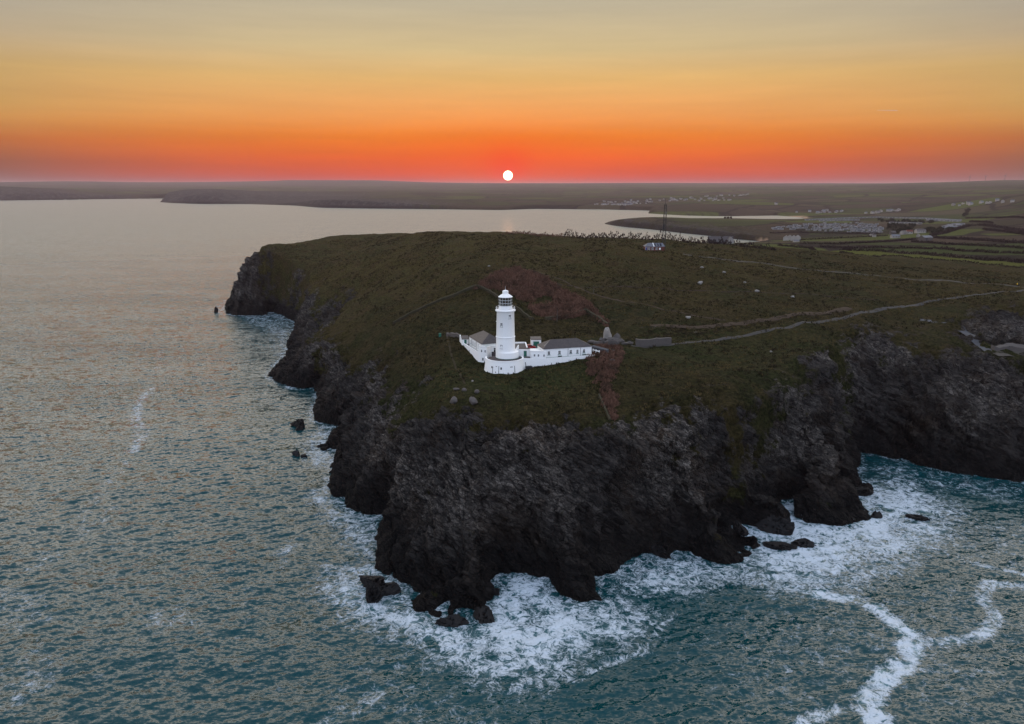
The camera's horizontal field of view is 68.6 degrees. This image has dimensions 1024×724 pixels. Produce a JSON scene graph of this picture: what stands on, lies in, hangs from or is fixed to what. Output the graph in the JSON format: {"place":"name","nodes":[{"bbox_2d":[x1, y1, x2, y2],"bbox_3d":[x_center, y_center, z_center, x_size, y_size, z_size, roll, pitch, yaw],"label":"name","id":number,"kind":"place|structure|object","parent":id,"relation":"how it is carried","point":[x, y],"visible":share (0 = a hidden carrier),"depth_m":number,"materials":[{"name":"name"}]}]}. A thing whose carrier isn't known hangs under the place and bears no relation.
{"place":"outdoors","nodes":[
{"label":"outdoors","id":0,"kind":"place"},
{"bbox_2d":[446,336,465,383],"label":"path","id":1,"kind":"structure","parent":0,"point":[454,363],"depth_m":291.73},
{"bbox_2d":[0,198,1023,723],"bbox_3d":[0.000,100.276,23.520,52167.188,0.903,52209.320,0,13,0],"label":"sea","id":2,"kind":"structure","parent":0,"point":[186,536],"depth_m":204.27,"materials":[{"name":"liquid"}]},
{"bbox_2d":[292,450,299,456],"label":"sea rock","id":3,"kind":"object","parent":2,"relation":"in","point":[295,453],"visible":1,"depth_m":293.96,"materials":[{"name":"grey stone"}]},
{"bbox_2d":[290,419,304,427],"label":"sea rock","id":4,"kind":"object","parent":2,"relation":"in","point":[300,422],"visible":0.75,"depth_m":328.82,"materials":[{"name":"grey stone"}]},
{"bbox_2d":[295,425,303,430],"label":"sea rock","id":5,"kind":"object","parent":2,"relation":"in","point":[299,428],"visible":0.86,"depth_m":324.14,"materials":[{"name":"grey stone"}]},
{"bbox_2d":[359,575,385,587],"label":"sea rock","id":6,"kind":"object","parent":2,"relation":"in","point":[365,580],"visible":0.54,"depth_m":196.64,"materials":[{"name":"grey stone"}]},
{"bbox_2d":[365,582,383,602],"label":"sea rock","id":7,"kind":"object","parent":2,"relation":"in","point":[374,592],"visible":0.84,"depth_m":190.29,"materials":[{"name":"grey stone"}]},
{"bbox_2d":[380,581,400,595],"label":"sea rock","id":8,"kind":"object","parent":2,"relation":"in","point":[392,588],"visible":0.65,"depth_m":194.44,"materials":[{"name":"grey stone"}]},
{"bbox_2d":[435,614,468,627],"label":"sea rock","id":9,"kind":"object","parent":2,"relation":"in","point":[455,620],"visible":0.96,"depth_m":180.47,"materials":[{"name":"grey stone"}]},
{"bbox_2d":[473,606,494,623],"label":"sea rock","id":10,"kind":"object","parent":2,"relation":"in","point":[483,615],"visible":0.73,"depth_m":182.19,"materials":[{"name":"grey stone"}]},
{"bbox_2d":[492,588,499,595],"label":"sea rock","id":11,"kind":"object","parent":2,"relation":"in","point":[496,591],"visible":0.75,"depth_m":193.63,"materials":[{"name":"grey stone"}]},
{"bbox_2d":[651,545,671,558],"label":"sea rock","id":12,"kind":"object","parent":2,"relation":"in","point":[659,551],"visible":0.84,"depth_m":213.87,"materials":[{"name":"grey stone"}]},
{"bbox_2d":[733,520,748,535],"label":"sea rock","id":13,"kind":"object","parent":2,"relation":"in","point":[740,529],"visible":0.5,"depth_m":226.47,"materials":[{"name":"grey stone"}]},
{"bbox_2d":[754,515,794,535],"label":"sea rock","id":14,"kind":"object","parent":2,"relation":"in","point":[772,524],"visible":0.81,"depth_m":228.41,"materials":[{"name":"grey stone"}]},
{"bbox_2d":[762,541,796,550],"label":"sea rock","id":15,"kind":"object","parent":2,"relation":"in","point":[778,545],"visible":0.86,"depth_m":218.44,"materials":[{"name":"grey stone"}]},
{"bbox_2d":[791,538,815,547],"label":"sea rock","id":16,"kind":"object","parent":2,"relation":"in","point":[803,542],"visible":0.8,"depth_m":220.01,"materials":[{"name":"grey stone"}]},
{"bbox_2d":[855,487,873,495],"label":"sea rock","id":17,"kind":"object","parent":2,"relation":"in","point":[864,491],"visible":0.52,"depth_m":255.94,"materials":[{"name":"grey stone"}]},
{"bbox_2d":[870,510,882,518],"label":"sea rock","id":18,"kind":"object","parent":2,"relation":"in","point":[876,515],"visible":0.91,"depth_m":238.93,"materials":[{"name":"grey stone"}]},
{"bbox_2d":[904,514,929,520],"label":"sea rock","id":19,"kind":"object","parent":2,"relation":"in","point":[918,517],"visible":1,"depth_m":237.94,"materials":[{"name":"grey stone"}]},
{"bbox_2d":[0,180,1023,617],"bbox_3d":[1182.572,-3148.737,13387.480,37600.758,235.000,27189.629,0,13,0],"label":"terrain","id":20,"kind":"structure","parent":0,"point":[466,498],"depth_m":296.81,"materials":[{"name":"green plant"}]},
{"bbox_2d":[393,285,476,323],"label":"field bank","id":21,"kind":"structure","parent":20,"relation":"on","point":[437,301],"depth_m":375.05,"materials":[{"name":"green plant"}]},
{"bbox_2d":[446,332,460,337],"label":"stone wall","id":22,"kind":"structure","parent":20,"relation":"on","point":[452,334],"depth_m":316.58,"materials":[{"name":"grey stone"}]},
{"bbox_2d":[450,396,457,403],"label":"boulder","id":23,"kind":"object","parent":20,"relation":"on","point":[453,400],"visible":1,"depth_m":240.83,"materials":[{"name":"stone"}]},
{"bbox_2d":[461,335,468,344],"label":"outhouse","id":24,"kind":"structure","parent":20,"relation":"on","point":[465,339],"depth_m":302.58,"materials":[{"name":"paint"}]},
{"bbox_2d":[460,335,477,360],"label":"retaining wall","id":25,"kind":"structure","parent":20,"relation":"on","point":[473,352],"depth_m":294.11,"materials":[{"name":"white paint"}]},
{"bbox_2d":[469,397,477,404],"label":"boulder","id":26,"kind":"object","parent":20,"relation":"on","point":[472,400],"visible":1,"depth_m":238.97,"materials":[{"name":"stone"}]},
{"bbox_2d":[468,330,495,361],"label":"cottage","id":27,"kind":"structure","parent":20,"relation":"on","point":[483,343],"depth_m":287.90,"materials":[{"name":"paint"}]},
{"bbox_2d":[484,356,524,373],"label":"terrace drum","id":28,"kind":"object","parent":20,"relation":"on","point":[494,365],"visible":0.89,"depth_m":270.87,"materials":[{"name":"white paint"}]},
{"bbox_2d":[495,288,518,359],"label":"lighthouse","id":29,"kind":"object","parent":28,"relation":"on","point":[505,337],"visible":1,"depth_m":274.09,"materials":[{"name":"white paint"}]},
{"bbox_2d":[477,285,532,319],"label":"field wall","id":30,"kind":"structure","parent":20,"relation":"on","point":[522,312],"depth_m":353.37,"materials":[{"name":"grey stone"}]},
{"bbox_2d":[515,342,527,347],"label":"store","id":31,"kind":"structure","parent":20,"relation":"on","point":[522,344],"depth_m":292.36,"materials":[{"name":"paint"}]},
{"bbox_2d":[515,345,529,356],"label":"flat roofed passage","id":32,"kind":"object","parent":20,"relation":"on","point":[524,351],"visible":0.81,"depth_m":280.37,"materials":[{"name":"white paint"}]},
{"bbox_2d":[502,230,563,236],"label":"hedge","id":33,"kind":"object","parent":20,"relation":"on","point":[542,234],"visible":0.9,"depth_m":522.32,"materials":[{"name":"green plant"}]},
{"bbox_2d":[530,336,541,346],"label":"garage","id":34,"kind":"structure","parent":20,"relation":"on","point":[535,340],"depth_m":295.87,"materials":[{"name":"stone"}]},
{"bbox_2d":[474,265,609,326],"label":"scrub thicket","id":35,"kind":"object","parent":20,"relation":"on","point":[537,282],"visible":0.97,"depth_m":368.95,"materials":[{"name":"brown plant"}]},
{"bbox_2d":[519,355,594,367],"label":"retaining wall","id":36,"kind":"structure","parent":20,"relation":"on","point":[529,361],"depth_m":276.72,"materials":[{"name":"white paint"}]},
{"bbox_2d":[530,338,591,357],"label":"cottage","id":37,"kind":"structure","parent":20,"relation":"on","point":[553,348],"depth_m":279.79,"materials":[{"name":"paint"}]},
{"bbox_2d":[544,308,585,319],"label":"field bank","id":38,"kind":"structure","parent":20,"relation":"on","point":[548,318],"depth_m":338.71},
{"bbox_2d":[586,309,608,324],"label":"field bank","id":39,"kind":"structure","parent":20,"relation":"on","point":[592,314],"depth_m":343.12,"materials":[{"name":"green plant"}]},
{"bbox_2d":[592,345,608,352],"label":"wall","id":40,"kind":"structure","parent":20,"relation":"on","point":[594,347],"depth_m":287.88,"materials":[{"name":"grey stone"}]},
{"bbox_2d":[598,394,610,419],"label":"stone wall","id":41,"kind":"structure","parent":20,"relation":"on","point":[605,409],"depth_m":235.57,"materials":[{"name":"grey stone"}]},
{"bbox_2d":[585,341,625,420],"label":"scrub strip","id":42,"kind":"object","parent":20,"relation":"on","point":[609,398],"visible":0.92,"depth_m":265.14,"materials":[{"name":"brown plant"}]},
{"bbox_2d":[598,327,622,345],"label":"crag","id":43,"kind":"structure","parent":20,"relation":"on","point":[614,339],"depth_m":299.64,"materials":[{"name":"stone"}]},
{"bbox_2d":[306,276,928,423],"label":"bracken tufts","id":44,"kind":"object","parent":20,"relation":"on","point":[597,331],"visible":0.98,"depth_m":317.94,"materials":[{"name":"brown plant"}]},
{"bbox_2d":[564,229,703,243],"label":"hedge","id":45,"kind":"object","parent":20,"relation":"on","point":[630,234],"visible":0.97,"depth_m":505.15,"materials":[{"name":"green plant"}]},
{"bbox_2d":[264,231,1021,414],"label":"grass tussocks","id":46,"kind":"object","parent":20,"relation":"on","point":[679,292],"depth_m":386.92,"materials":[{"name":"plant"}]},
{"bbox_2d":[635,337,671,345],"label":"stone wall","id":47,"kind":"structure","parent":20,"relation":"on","point":[653,341],"depth_m":304.14,"materials":[{"name":"grey stone"}]},
{"bbox_2d":[643,243,664,250],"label":"lookout hut","id":48,"kind":"object","parent":20,"relation":"on","point":[654,246],"visible":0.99,"depth_m":453.25,"materials":[{"name":"brick"}]},
{"bbox_2d":[662,202,666,248],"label":"radio mast","id":49,"kind":"object","parent":20,"relation":"on","point":[665,204],"visible":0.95,"depth_m":458.07,"materials":[{"name":"black metal"}]},
{"bbox_2d":[708,236,732,243],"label":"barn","id":50,"kind":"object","parent":20,"relation":"on","point":[717,238],"visible":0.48,"depth_m":1046.71,"materials":[{"name":"grey stone"}]},
{"bbox_2d":[703,236,775,250],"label":"hedge","id":51,"kind":"object","parent":20,"relation":"on","point":[736,243],"visible":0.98,"depth_m":506.23,"materials":[{"name":"green plant"}]},
{"bbox_2d":[650,307,851,328],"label":"bank scar","id":52,"kind":"object","parent":20,"relation":"on","point":[769,319],"visible":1,"depth_m":329.29,"materials":[{"name":"soil"}]},
{"bbox_2d":[770,231,880,233],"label":"hedge","id":53,"kind":"object","parent":20,"relation":"on","point":[828,232],"visible":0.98,"depth_m":1478.05,"materials":[{"name":"green plant"}]},
{"bbox_2d":[800,234,887,239],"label":"hedge","id":54,"kind":"object","parent":20,"relation":"on","point":[842,237],"visible":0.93,"depth_m":1260.56,"materials":[{"name":"green plant"}]},
{"bbox_2d":[799,237,915,244],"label":"hedge","id":55,"kind":"object","parent":20,"relation":"on","point":[875,241],"visible":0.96,"depth_m":974.14,"materials":[{"name":"green plant"}]},
{"bbox_2d":[890,234,899,237],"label":"house","id":56,"kind":"structure","parent":20,"relation":"on","point":[894,235],"depth_m":1187.49,"materials":[{"name":"white stone"}]},
{"bbox_2d":[777,243,1023,262],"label":"hedge","id":57,"kind":"object","parent":20,"relation":"on","point":[1017,260],"visible":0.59,"depth_m":632.21,"materials":[{"name":"green plant"}]},
{"bbox_2d":[914,229,925,232],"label":"house","id":58,"kind":"structure","parent":20,"relation":"on","point":[919,230],"depth_m":1316.06,"materials":[{"name":"stone"}]},
{"bbox_2d":[818,244,1023,253],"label":"hedge","id":59,"kind":"object","parent":20,"relation":"on","point":[954,249],"visible":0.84,"depth_m":790.56,"materials":[{"name":"green plant"}]},
{"bbox_2d":[918,235,932,240],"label":"barn","id":60,"kind":"structure","parent":20,"relation":"on","point":[925,237],"depth_m":1038.50,"materials":[{"name":"stone"}]},
{"bbox_2d":[839,251,1023,267],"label":"hedge","id":61,"kind":"object","parent":20,"relation":"on","point":[1001,264],"visible":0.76,"depth_m":549.81,"materials":[{"name":"green plant"}]},
{"bbox_2d":[911,240,1023,248],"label":"hedge","id":62,"kind":"object","parent":20,"relation":"on","point":[975,244],"visible":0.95,"depth_m":854.88,"materials":[{"name":"green plant"}]},
{"bbox_2d":[929,223,1023,235],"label":"hedge","id":63,"kind":"object","parent":20,"relation":"on","point":[977,224],"visible":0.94,"depth_m":1297.66,"materials":[{"name":"green plant"}]},
{"bbox_2d":[933,235,1023,243],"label":"hedge","id":64,"kind":"object","parent":20,"relation":"on","point":[984,239],"visible":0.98,"depth_m":957.66,"materials":[{"name":"green plant"}]},
{"bbox_2d":[969,220,993,222],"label":"hedge","id":65,"kind":"object","parent":20,"relation":"on","point":[985,221],"visible":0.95,"depth_m":1497.43,"materials":[{"name":"green plant"}]},
{"bbox_2d":[965,216,1023,218],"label":"hedge","id":66,"kind":"object","parent":20,"relation":"on","point":[971,217],"visible":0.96,"depth_m":1654.07,"materials":[{"name":"green plant"}]},
{"bbox_2d":[982,227,1023,234],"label":"hedge","id":67,"kind":"object","parent":20,"relation":"on","point":[1007,231],"visible":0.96,"depth_m":1190.24,"materials":[{"name":"green plant"}]},
{"bbox_2d":[0,0,1023,182],"label":"sky","id":68,"kind":"structure","parent":0,"point":[441,91],"materials":[{"name":"orange"}]},
{"bbox_2d":[525,269,721,319],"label":"path","id":69,"kind":"structure","parent":0,"point":[624,301],"depth_m":367.32,"materials":[{"name":"soil"}]},
{"bbox_2d":[557,283,875,299],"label":"path","id":70,"kind":"structure","parent":0,"point":[704,290],"depth_m":380.62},
{"bbox_2d":[631,289,1023,347],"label":"road","id":71,"kind":"structure","parent":0,"point":[801,322],"depth_m":329.71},
{"bbox_2d":[699,256,1019,286],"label":"path","id":72,"kind":"structure","parent":0,"point":[857,273],"depth_m":437.15,"materials":[{"name":"brown soil"}]},
{"bbox_2d":[920,319,991,350],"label":"stony track","id":73,"kind":"structure","parent":0,"point":[974,341],"depth_m":320.28,"materials":[{"name":"grey gravel"}]},
{"bbox_2d":[993,350,1021,356],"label":"quarry floor","id":74,"kind":"structure","parent":0,"point":[1002,354],"depth_m":307.66,"materials":[{"name":"grey stone"}]},
{"bbox_2d":[991,343,1023,351],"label":"quarry face","id":75,"kind":"object","parent":74,"relation":"on","point":[1015,347],"visible":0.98,"depth_m":310.80}
]}

